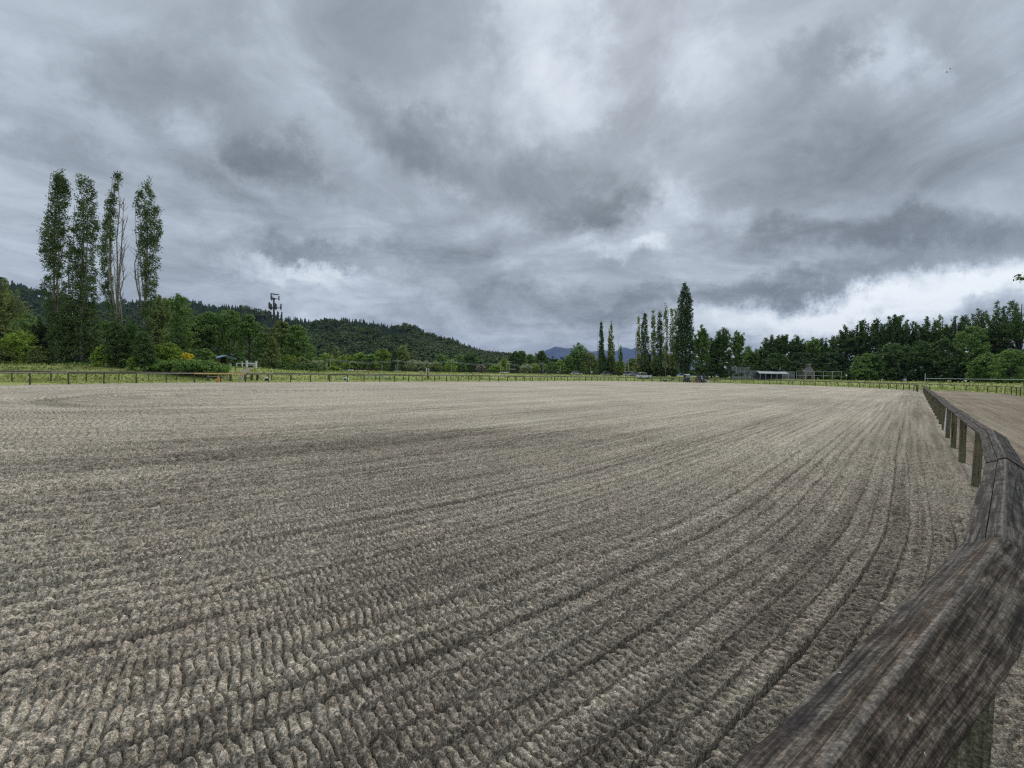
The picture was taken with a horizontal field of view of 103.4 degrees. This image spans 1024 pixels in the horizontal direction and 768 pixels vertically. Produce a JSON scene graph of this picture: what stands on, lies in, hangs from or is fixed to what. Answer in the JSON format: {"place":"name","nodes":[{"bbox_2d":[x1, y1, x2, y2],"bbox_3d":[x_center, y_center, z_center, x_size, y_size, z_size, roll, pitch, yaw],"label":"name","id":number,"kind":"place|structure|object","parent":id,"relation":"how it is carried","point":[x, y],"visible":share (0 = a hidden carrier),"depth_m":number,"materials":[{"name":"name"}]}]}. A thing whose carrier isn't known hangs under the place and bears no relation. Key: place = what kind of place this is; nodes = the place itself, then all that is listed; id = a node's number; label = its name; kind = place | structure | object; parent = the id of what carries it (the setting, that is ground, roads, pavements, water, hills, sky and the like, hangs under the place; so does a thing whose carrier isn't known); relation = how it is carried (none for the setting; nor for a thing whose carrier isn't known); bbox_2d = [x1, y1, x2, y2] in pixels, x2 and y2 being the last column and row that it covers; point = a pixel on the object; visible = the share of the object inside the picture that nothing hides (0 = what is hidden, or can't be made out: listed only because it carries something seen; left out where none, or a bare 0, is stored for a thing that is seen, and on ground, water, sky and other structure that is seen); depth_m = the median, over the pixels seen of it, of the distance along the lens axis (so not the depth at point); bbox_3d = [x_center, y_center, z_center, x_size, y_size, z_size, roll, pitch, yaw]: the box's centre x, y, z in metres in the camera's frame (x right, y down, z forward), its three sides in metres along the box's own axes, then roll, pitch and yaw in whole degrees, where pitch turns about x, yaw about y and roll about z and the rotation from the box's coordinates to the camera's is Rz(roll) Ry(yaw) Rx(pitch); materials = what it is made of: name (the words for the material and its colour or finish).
{"place":"outdoors","nodes":[
{"label":"outdoors","id":0,"kind":"place"},
{"bbox_2d":[21,296,597,374],"bbox_3d":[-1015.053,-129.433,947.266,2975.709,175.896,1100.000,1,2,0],"label":"hills","id":1,"kind":"structure","parent":0,"point":[265,319],"depth_m":706.69,"materials":[{"name":"green plant"}]},
{"bbox_2d":[0,277,634,374],"bbox_3d":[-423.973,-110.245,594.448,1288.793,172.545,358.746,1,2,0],"label":"hill broadleaf forest","id":2,"kind":"object","parent":1,"relation":"on","point":[423,345],"visible":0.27,"depth_m":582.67,"materials":[{"name":"green plant"}]},
{"bbox_2d":[0,381,1023,767],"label":"arena ground","id":3,"kind":"structure","parent":0,"point":[446,575],"depth_m":3.50,"materials":[{"name":"beige sand"}]},
{"bbox_2d":[732,385,1023,767],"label":"fence","id":4,"kind":"object","parent":3,"relation":"on","point":[917,678],"visible":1,"depth_m":0.97,"materials":[{"name":"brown wood"}]},
{"bbox_2d":[0,365,1023,395],"bbox_3d":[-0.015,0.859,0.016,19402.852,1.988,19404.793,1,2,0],"label":"ground","id":5,"kind":"structure","parent":0,"point":[350,377],"depth_m":72.58,"materials":[{"name":"green plant"}]},
{"bbox_2d":[0,348,21,363],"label":"shrub","id":6,"kind":"object","parent":5,"relation":"on","point":[6,350],"visible":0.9,"depth_m":57.88,"materials":[{"name":"green plant"}]},
{"bbox_2d":[0,278,29,345],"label":"tree","id":7,"kind":"object","parent":5,"relation":"on","point":[5,307],"visible":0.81,"depth_m":61.88,"materials":[{"name":"green plant"}]},
{"bbox_2d":[3,312,43,358],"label":"tree","id":8,"kind":"object","parent":5,"relation":"on","point":[22,321],"visible":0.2,"depth_m":75.67,"materials":[{"name":"green plant"}]},
{"bbox_2d":[0,330,50,363],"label":"shrub","id":9,"kind":"object","parent":5,"relation":"on","point":[21,339],"visible":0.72,"depth_m":58.96,"materials":[{"name":"green plant"}]},
{"bbox_2d":[23,346,55,364],"bbox_3d":[-68.720,-4.155,58.869,3.384,3.202,3.564,1,2,0],"label":"shrub","id":10,"kind":"object","parent":5,"relation":"on","point":[40,354],"visible":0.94,"depth_m":58.32,"materials":[{"name":"green plant"}]},
{"bbox_2d":[29,311,65,360],"bbox_3d":[-72.913,-7.155,63.806,4.430,9.012,4.887,2,2,38],"label":"tree","id":11,"kind":"object","parent":5,"relation":"on","point":[40,332],"visible":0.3,"depth_m":62.70,"materials":[{"name":"green plant"}]},
{"bbox_2d":[36,168,74,359],"bbox_3d":[-67.109,-17.064,59.480,4.394,29.286,3.200,1,2,0],"label":"poplar tree","id":12,"kind":"object","parent":5,"relation":"on","point":[51,249],"visible":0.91,"depth_m":59.17,"materials":[{"name":"green plant"}]},
{"bbox_2d":[47,173,105,363],"bbox_3d":[-64.443,-16.360,60.066,6.792,29.256,5.441,1,2,0],"label":"poplar tree","id":13,"kind":"object","parent":5,"relation":"on","point":[78,280],"visible":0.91,"depth_m":59.51,"materials":[{"name":"green plant"}]},
{"bbox_2d":[52,298,106,361],"bbox_3d":[-65.748,-7.853,61.770,5.918,10.726,6.026,1,2,0],"label":"tree","id":14,"kind":"object","parent":5,"relation":"on","point":[85,315],"visible":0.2,"depth_m":60.76,"materials":[{"name":"green plant"}]},
{"bbox_2d":[85,320,111,350],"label":"tree","id":15,"kind":"object","parent":5,"relation":"on","point":[105,327],"visible":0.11,"depth_m":69.12,"materials":[{"name":"green plant"}]},
{"bbox_2d":[88,344,116,366],"bbox_3d":[-58.518,-4.035,57.880,3.115,3.332,3.022,1,2,0],"label":"shrub","id":16,"kind":"object","parent":5,"relation":"on","point":[96,356],"visible":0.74,"depth_m":57.26,"materials":[{"name":"green plant"}]},
{"bbox_2d":[96,170,130,362],"bbox_3d":[-57.674,-16.511,58.479,4.796,28.669,2.401,1,2,0],"label":"poplar tree","id":17,"kind":"object","parent":5,"relation":"on","point":[109,233],"visible":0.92,"depth_m":58.39,"materials":[{"name":"green plant"}]},
{"bbox_2d":[102,324,133,367],"bbox_3d":[-56.472,-5.288,58.024,3.533,6.540,3.355,1,2,0],"label":"tree","id":18,"kind":"object","parent":5,"relation":"on","point":[116,351],"visible":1,"depth_m":57.64,"materials":[{"name":"green plant"}]},
{"bbox_2d":[115,319,141,359],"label":"tree","id":19,"kind":"object","parent":5,"relation":"on","point":[131,328],"visible":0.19,"depth_m":68.49,"materials":[{"name":"green plant"}]},
{"bbox_2d":[131,330,158,370],"bbox_3d":[-52.574,-4.599,58.002,2.906,6.067,2.996,0,2,-38],"label":"tree","id":20,"kind":"object","parent":5,"relation":"on","point":[143,343],"visible":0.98,"depth_m":57.47,"materials":[{"name":"green plant"}]},
{"bbox_2d":[128,175,163,356],"bbox_3d":[-54.605,-16.655,60.811,4.318,29.015,3.671,2,2,24],"label":"poplar tree","id":21,"kind":"object","parent":5,"relation":"on","point":[150,242],"visible":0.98,"depth_m":60.29,"materials":[{"name":"green plant"}]},
{"bbox_2d":[147,294,171,355],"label":"tree","id":22,"kind":"object","parent":5,"relation":"on","point":[160,318],"visible":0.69,"depth_m":71.58,"materials":[{"name":"green plant"}]},
{"bbox_2d":[150,342,183,362],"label":"shrub","id":23,"kind":"object","parent":5,"relation":"on","point":[170,350],"visible":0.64,"depth_m":65.25,"materials":[{"name":"green plant"}]},
{"bbox_2d":[21,358,326,370],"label":"undergrowth","id":24,"kind":"object","parent":5,"relation":"on","point":[312,366],"visible":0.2,"depth_m":79.78,"materials":[{"name":"green plant"}]},
{"bbox_2d":[155,293,200,359],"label":"tree","id":25,"kind":"object","parent":5,"relation":"on","point":[180,318],"visible":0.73,"depth_m":79.36,"materials":[{"name":"green plant"}]},
{"bbox_2d":[133,358,237,377],"bbox_3d":[-48.112,-2.494,60.259,15.159,2.940,10.101,1,2,0],"label":"bramble mound","id":26,"kind":"object","parent":5,"relation":"on","point":[187,365],"visible":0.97,"depth_m":57.88,"materials":[{"name":"green plant"}]},
{"bbox_2d":[178,318,213,353],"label":"tree","id":27,"kind":"object","parent":5,"relation":"on","point":[182,348],"visible":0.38,"depth_m":87.17,"materials":[{"name":"green plant"}]},
{"bbox_2d":[192,348,218,362],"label":"shrub","id":28,"kind":"object","parent":5,"relation":"on","point":[207,354],"visible":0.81,"depth_m":71.15,"materials":[{"name":"green plant"}]},
{"bbox_2d":[189,311,230,360],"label":"tree","id":29,"kind":"object","parent":5,"relation":"on","point":[205,317],"visible":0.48,"depth_m":88.82,"materials":[{"name":"green plant"}]},
{"bbox_2d":[204,309,250,362],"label":"tree","id":30,"kind":"object","parent":5,"relation":"on","point":[231,319],"visible":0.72,"depth_m":90.15,"materials":[{"name":"green plant"}]},
{"bbox_2d":[231,314,265,364],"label":"tree","id":31,"kind":"object","parent":5,"relation":"on","point":[248,324],"visible":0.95,"depth_m":90.29,"materials":[{"name":"green plant"}]},
{"bbox_2d":[257,336,286,368],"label":"tree","id":32,"kind":"object","parent":5,"relation":"on","point":[271,350],"visible":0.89,"depth_m":81.18,"materials":[{"name":"green plant"}]},
{"bbox_2d":[268,293,282,368],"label":"cell tower","id":33,"kind":"structure","parent":5,"relation":"on","point":[270,307],"depth_m":149.15,"materials":[{"name":"metal"}]},
{"bbox_2d":[265,320,296,357],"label":"tree","id":34,"kind":"object","parent":5,"relation":"on","point":[280,332],"visible":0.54,"depth_m":96.58,"materials":[{"name":"green plant"}]},
{"bbox_2d":[281,324,316,359],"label":"tree","id":35,"kind":"object","parent":5,"relation":"on","point":[296,335],"visible":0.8,"depth_m":94.94,"materials":[{"name":"green plant"}]},
{"bbox_2d":[0,371,671,381],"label":"fence","id":36,"kind":"object","parent":5,"relation":"on","point":[266,373],"visible":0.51,"depth_m":53.12,"materials":[{"name":"wood"}]},
{"bbox_2d":[334,354,358,370],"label":"tree","id":37,"kind":"object","parent":5,"relation":"on","point":[345,364],"visible":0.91,"depth_m":203.11,"materials":[{"name":"green plant"}]},
{"bbox_2d":[0,372,699,384],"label":"arena fence","id":38,"kind":"object","parent":5,"relation":"on","point":[67,373],"visible":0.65,"depth_m":47.03,"materials":[{"name":"wood"}]},
{"bbox_2d":[351,352,367,369],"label":"tree","id":39,"kind":"object","parent":5,"relation":"on","point":[359,356],"visible":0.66,"depth_m":208.29,"materials":[{"name":"green plant"}]},
{"bbox_2d":[362,353,376,368],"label":"tree","id":40,"kind":"object","parent":5,"relation":"on","point":[370,362],"visible":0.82,"depth_m":205.57,"materials":[{"name":"green plant"}]},
{"bbox_2d":[374,349,390,370],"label":"tree","id":41,"kind":"object","parent":5,"relation":"on","point":[381,355],"visible":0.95,"depth_m":198.61,"materials":[{"name":"green plant"}]},
{"bbox_2d":[387,350,401,371],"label":"tree","id":42,"kind":"object","parent":5,"relation":"on","point":[394,364],"visible":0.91,"depth_m":193.80,"materials":[{"name":"green plant"}]},
{"bbox_2d":[391,345,412,370],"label":"tree","id":43,"kind":"object","parent":5,"relation":"on","point":[403,355],"visible":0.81,"depth_m":212.60,"materials":[{"name":"green plant"}]},
{"bbox_2d":[460,351,478,372],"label":"tree","id":44,"kind":"object","parent":5,"relation":"on","point":[472,360],"visible":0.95,"depth_m":217.97,"materials":[{"name":"green plant"}]},
{"bbox_2d":[328,367,668,376],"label":"field fence","id":45,"kind":"object","parent":5,"relation":"on","point":[471,371],"visible":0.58,"depth_m":149.88,"materials":[{"name":"wood"}]},
{"bbox_2d":[0,363,1023,395],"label":"grass tufts","id":46,"kind":"object","parent":5,"relation":"on","point":[23,378],"visible":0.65,"depth_m":71.73,"materials":[{"name":"green plant"}]},
{"bbox_2d":[508,351,523,372],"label":"tree","id":47,"kind":"object","parent":5,"relation":"on","point":[515,356],"visible":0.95,"depth_m":227.80,"materials":[{"name":"green plant"}]},
{"bbox_2d":[69,359,1009,380],"bbox_3d":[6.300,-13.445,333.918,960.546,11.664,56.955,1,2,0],"label":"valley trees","id":48,"kind":"object","parent":5,"relation":"on","point":[692,370],"visible":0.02,"depth_m":324.24,"materials":[{"name":"green plant"}]},
{"bbox_2d":[534,350,548,371],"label":"tree","id":49,"kind":"object","parent":5,"relation":"on","point":[541,356],"visible":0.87,"depth_m":228.25,"materials":[{"name":"green plant"}]},
{"bbox_2d":[562,355,575,374],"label":"tree","id":50,"kind":"object","parent":5,"relation":"on","point":[569,361],"visible":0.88,"depth_m":198.54,"materials":[{"name":"green plant"}]},
{"bbox_2d":[569,342,587,373],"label":"tree","id":51,"kind":"object","parent":5,"relation":"on","point":[576,355],"visible":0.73,"depth_m":202.63,"materials":[{"name":"green plant"}]},
{"bbox_2d":[581,352,598,374],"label":"tree","id":52,"kind":"object","parent":5,"relation":"on","point":[591,360],"visible":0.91,"depth_m":198.32,"materials":[{"name":"green plant"}]},
{"bbox_2d":[597,321,604,371],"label":"poplar tree","id":53,"kind":"object","parent":5,"relation":"on","point":[601,347],"visible":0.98,"depth_m":174.30,"materials":[{"name":"green plant"}]},
{"bbox_2d":[607,321,615,371],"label":"poplar tree","id":54,"kind":"object","parent":5,"relation":"on","point":[611,352],"visible":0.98,"depth_m":175.25,"materials":[{"name":"green plant"}]},
{"bbox_2d":[635,314,641,371],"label":"poplar tree","id":55,"kind":"object","parent":5,"relation":"on","point":[638,345],"visible":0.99,"depth_m":149.53,"materials":[{"name":"green plant"}]},
{"bbox_2d":[638,311,650,372],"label":"poplar tree","id":56,"kind":"object","parent":5,"relation":"on","point":[644,337],"visible":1,"depth_m":147.21,"materials":[{"name":"green plant"}]},
{"bbox_2d":[649,308,656,375],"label":"poplar tree","id":57,"kind":"object","parent":5,"relation":"on","point":[653,344],"visible":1,"depth_m":145.35,"materials":[{"name":"green plant"}]},
{"bbox_2d":[655,310,664,375],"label":"poplar tree","id":58,"kind":"object","parent":5,"relation":"on","point":[660,355],"visible":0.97,"depth_m":144.36,"materials":[{"name":"green plant"}]},
{"bbox_2d":[661,302,668,376],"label":"poplar tree","id":59,"kind":"object","parent":5,"relation":"on","point":[665,349],"visible":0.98,"depth_m":142.46,"materials":[{"name":"green plant"}]},
{"bbox_2d":[667,308,675,376],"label":"poplar tree","id":60,"kind":"object","parent":5,"relation":"on","point":[671,347],"visible":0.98,"depth_m":140.34,"materials":[{"name":"green plant"}]},
{"bbox_2d":[673,281,696,377],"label":"poplar tree","id":61,"kind":"object","parent":5,"relation":"on","point":[683,356],"visible":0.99,"depth_m":128.60,"materials":[{"name":"green plant"}]},
{"bbox_2d":[692,324,712,376],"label":"tree","id":62,"kind":"object","parent":5,"relation":"on","point":[702,343],"visible":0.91,"depth_m":136.95,"materials":[{"name":"green plant"}]},
{"bbox_2d":[705,337,719,376],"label":"tree","id":63,"kind":"object","parent":5,"relation":"on","point":[712,351],"visible":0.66,"depth_m":138.30,"materials":[{"name":"green plant"}]},
{"bbox_2d":[713,327,732,377],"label":"tree","id":64,"kind":"object","parent":5,"relation":"on","point":[723,339],"visible":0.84,"depth_m":137.11,"materials":[{"name":"green plant"}]},
{"bbox_2d":[725,330,747,377],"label":"tree","id":65,"kind":"object","parent":5,"relation":"on","point":[737,343],"visible":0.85,"depth_m":140.67,"materials":[{"name":"green plant"}]},
{"bbox_2d":[741,345,756,377],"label":"tree","id":66,"kind":"object","parent":5,"relation":"on","point":[749,350],"visible":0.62,"depth_m":148.46,"materials":[{"name":"green plant"}]},
{"bbox_2d":[750,346,765,377],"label":"tree","id":67,"kind":"object","parent":5,"relation":"on","point":[757,360],"visible":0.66,"depth_m":146.78,"materials":[{"name":"green plant"}]},
{"bbox_2d":[760,334,783,362],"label":"tree","id":68,"kind":"object","parent":5,"relation":"on","point":[770,346],"visible":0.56,"depth_m":144.73,"materials":[{"name":"green plant"}]},
{"bbox_2d":[755,371,788,379],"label":"shed","id":69,"kind":"structure","parent":5,"relation":"on","point":[764,375],"depth_m":122.27,"materials":[{"name":"metal"}]},
{"bbox_2d":[759,353,791,378],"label":"tree","id":70,"kind":"object","parent":5,"relation":"on","point":[781,359],"visible":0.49,"depth_m":135.97,"materials":[{"name":"green plant"}]},
{"bbox_2d":[776,334,796,377],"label":"tree","id":71,"kind":"object","parent":5,"relation":"on","point":[783,342],"visible":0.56,"depth_m":144.98,"materials":[{"name":"green plant"}]},
{"bbox_2d":[789,334,807,378],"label":"tree","id":72,"kind":"object","parent":5,"relation":"on","point":[796,341],"visible":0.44,"depth_m":144.94,"materials":[{"name":"green plant"}]},
{"bbox_2d":[789,352,822,378],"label":"tree","id":73,"kind":"object","parent":5,"relation":"on","point":[801,356],"visible":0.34,"depth_m":136.10,"materials":[{"name":"green plant"}]},
{"bbox_2d":[798,364,813,379],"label":"stone chimney","id":74,"kind":"object","parent":5,"relation":"on","point":[808,369],"visible":0.78,"depth_m":122.92,"materials":[{"name":"grey stone"}]},
{"bbox_2d":[800,337,821,378],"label":"tree","id":75,"kind":"object","parent":5,"relation":"on","point":[812,349],"visible":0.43,"depth_m":143.12,"materials":[{"name":"green plant"}]},
{"bbox_2d":[714,379,918,391],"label":"arena fence","id":76,"kind":"object","parent":5,"relation":"on","point":[917,385],"visible":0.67,"depth_m":78.79,"materials":[{"name":"wood"}]},
{"bbox_2d":[816,338,831,355],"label":"tree","id":77,"kind":"object","parent":5,"relation":"on","point":[824,349],"visible":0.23,"depth_m":145.51,"materials":[{"name":"green plant"}]},
{"bbox_2d":[816,351,850,378],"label":"tree","id":78,"kind":"object","parent":5,"relation":"on","point":[840,359],"visible":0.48,"depth_m":132.01,"materials":[{"name":"green plant"}]},
{"bbox_2d":[819,370,854,379],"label":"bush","id":79,"kind":"object","parent":5,"relation":"on","point":[849,376],"visible":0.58,"depth_m":126.23,"materials":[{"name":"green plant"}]},
{"bbox_2d":[833,324,861,366],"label":"tree","id":80,"kind":"object","parent":5,"relation":"on","point":[846,339],"visible":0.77,"depth_m":135.33,"materials":[{"name":"green plant"}]},
{"bbox_2d":[685,358,1019,382],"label":"wood undergrowth","id":81,"kind":"object","parent":5,"relation":"on","point":[833,362],"visible":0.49,"depth_m":124.13,"materials":[{"name":"green plant"}]},
{"bbox_2d":[847,318,871,376],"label":"tree","id":82,"kind":"object","parent":5,"relation":"on","point":[860,335],"visible":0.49,"depth_m":132.92,"materials":[{"name":"green plant"}]},
{"bbox_2d":[709,379,1023,395],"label":"fence","id":83,"kind":"object","parent":5,"relation":"on","point":[929,385],"visible":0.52,"depth_m":67.78,"materials":[{"name":"wood"}]},
{"bbox_2d":[849,353,886,380],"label":"tree","id":84,"kind":"object","parent":5,"relation":"on","point":[864,361],"visible":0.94,"depth_m":118.50,"materials":[{"name":"green plant"}]},
{"bbox_2d":[862,318,890,375],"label":"tree","id":85,"kind":"object","parent":5,"relation":"on","point":[873,329],"visible":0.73,"depth_m":129.15,"materials":[{"name":"green plant"}]},
{"bbox_2d":[866,342,912,380],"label":"tree","id":86,"kind":"object","parent":5,"relation":"on","point":[891,350],"visible":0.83,"depth_m":116.25,"materials":[{"name":"green plant"}]},
{"bbox_2d":[874,314,910,379],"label":"tree","id":87,"kind":"object","parent":5,"relation":"on","point":[898,333],"visible":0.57,"depth_m":125.22,"materials":[{"name":"green plant"}]},
{"bbox_2d":[900,319,919,370],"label":"tree","id":88,"kind":"object","parent":5,"relation":"on","point":[914,334],"visible":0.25,"depth_m":126.64,"materials":[{"name":"green plant"}]},
{"bbox_2d":[893,339,943,380],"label":"tree","id":89,"kind":"object","parent":5,"relation":"on","point":[915,360],"visible":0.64,"depth_m":113.98,"materials":[{"name":"green plant"}]},
{"bbox_2d":[913,316,941,380],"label":"tree","id":90,"kind":"object","parent":5,"relation":"on","point":[927,334],"visible":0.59,"depth_m":120.34,"materials":[{"name":"green plant"}]},
{"bbox_2d":[933,314,950,376],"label":"tree","id":91,"kind":"object","parent":5,"relation":"on","point":[942,330],"visible":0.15,"depth_m":123.38,"materials":[{"name":"green plant"}]},
{"bbox_2d":[918,337,968,381],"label":"tree","id":92,"kind":"object","parent":5,"relation":"on","point":[942,345],"visible":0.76,"depth_m":110.16,"materials":[{"name":"green plant"}]},
{"bbox_2d":[943,315,966,380],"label":"tree","id":93,"kind":"object","parent":5,"relation":"on","point":[955,328],"visible":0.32,"depth_m":119.01,"materials":[{"name":"green plant"}]},
{"bbox_2d":[946,325,993,381],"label":"tree","id":94,"kind":"object","parent":5,"relation":"on","point":[971,341],"visible":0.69,"depth_m":106.65,"materials":[{"name":"green plant"}]},
{"bbox_2d":[958,308,994,380],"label":"tree","id":95,"kind":"object","parent":5,"relation":"on","point":[978,323],"visible":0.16,"depth_m":116.11,"materials":[{"name":"green plant"}]},
{"bbox_2d":[964,352,1004,382],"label":"tree","id":96,"kind":"object","parent":5,"relation":"on","point":[979,362],"visible":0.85,"depth_m":97.73,"materials":[{"name":"green plant"}]},
{"bbox_2d":[978,300,1022,381],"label":"tree","id":97,"kind":"object","parent":5,"relation":"on","point":[992,331],"visible":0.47,"depth_m":107.48,"materials":[{"name":"green plant"}]},
{"bbox_2d":[985,349,1023,382],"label":"tree","id":98,"kind":"object","parent":5,"relation":"on","point":[1010,358],"visible":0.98,"depth_m":91.46,"materials":[{"name":"green plant"}]},
{"bbox_2d":[996,300,1023,382],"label":"tree","id":99,"kind":"object","parent":5,"relation":"on","point":[1015,333],"visible":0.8,"depth_m":103.67,"materials":[{"name":"green plant"}]},
{"bbox_2d":[0,0,1023,380],"label":"sky","id":100,"kind":"structure","parent":0,"point":[505,176],"materials":[{"name":"grey"}]},
{"bbox_2d":[534,347,728,375],"bbox_3d":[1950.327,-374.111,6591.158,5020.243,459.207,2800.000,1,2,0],"label":"mountains","id":101,"kind":"structure","parent":0,"point":[559,352],"depth_m":6371.83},
{"bbox_2d":[898,389,1023,478],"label":"track","id":102,"kind":"structure","parent":0,"point":[1003,414],"depth_m":21.15,"materials":[{"name":"beige sand"}]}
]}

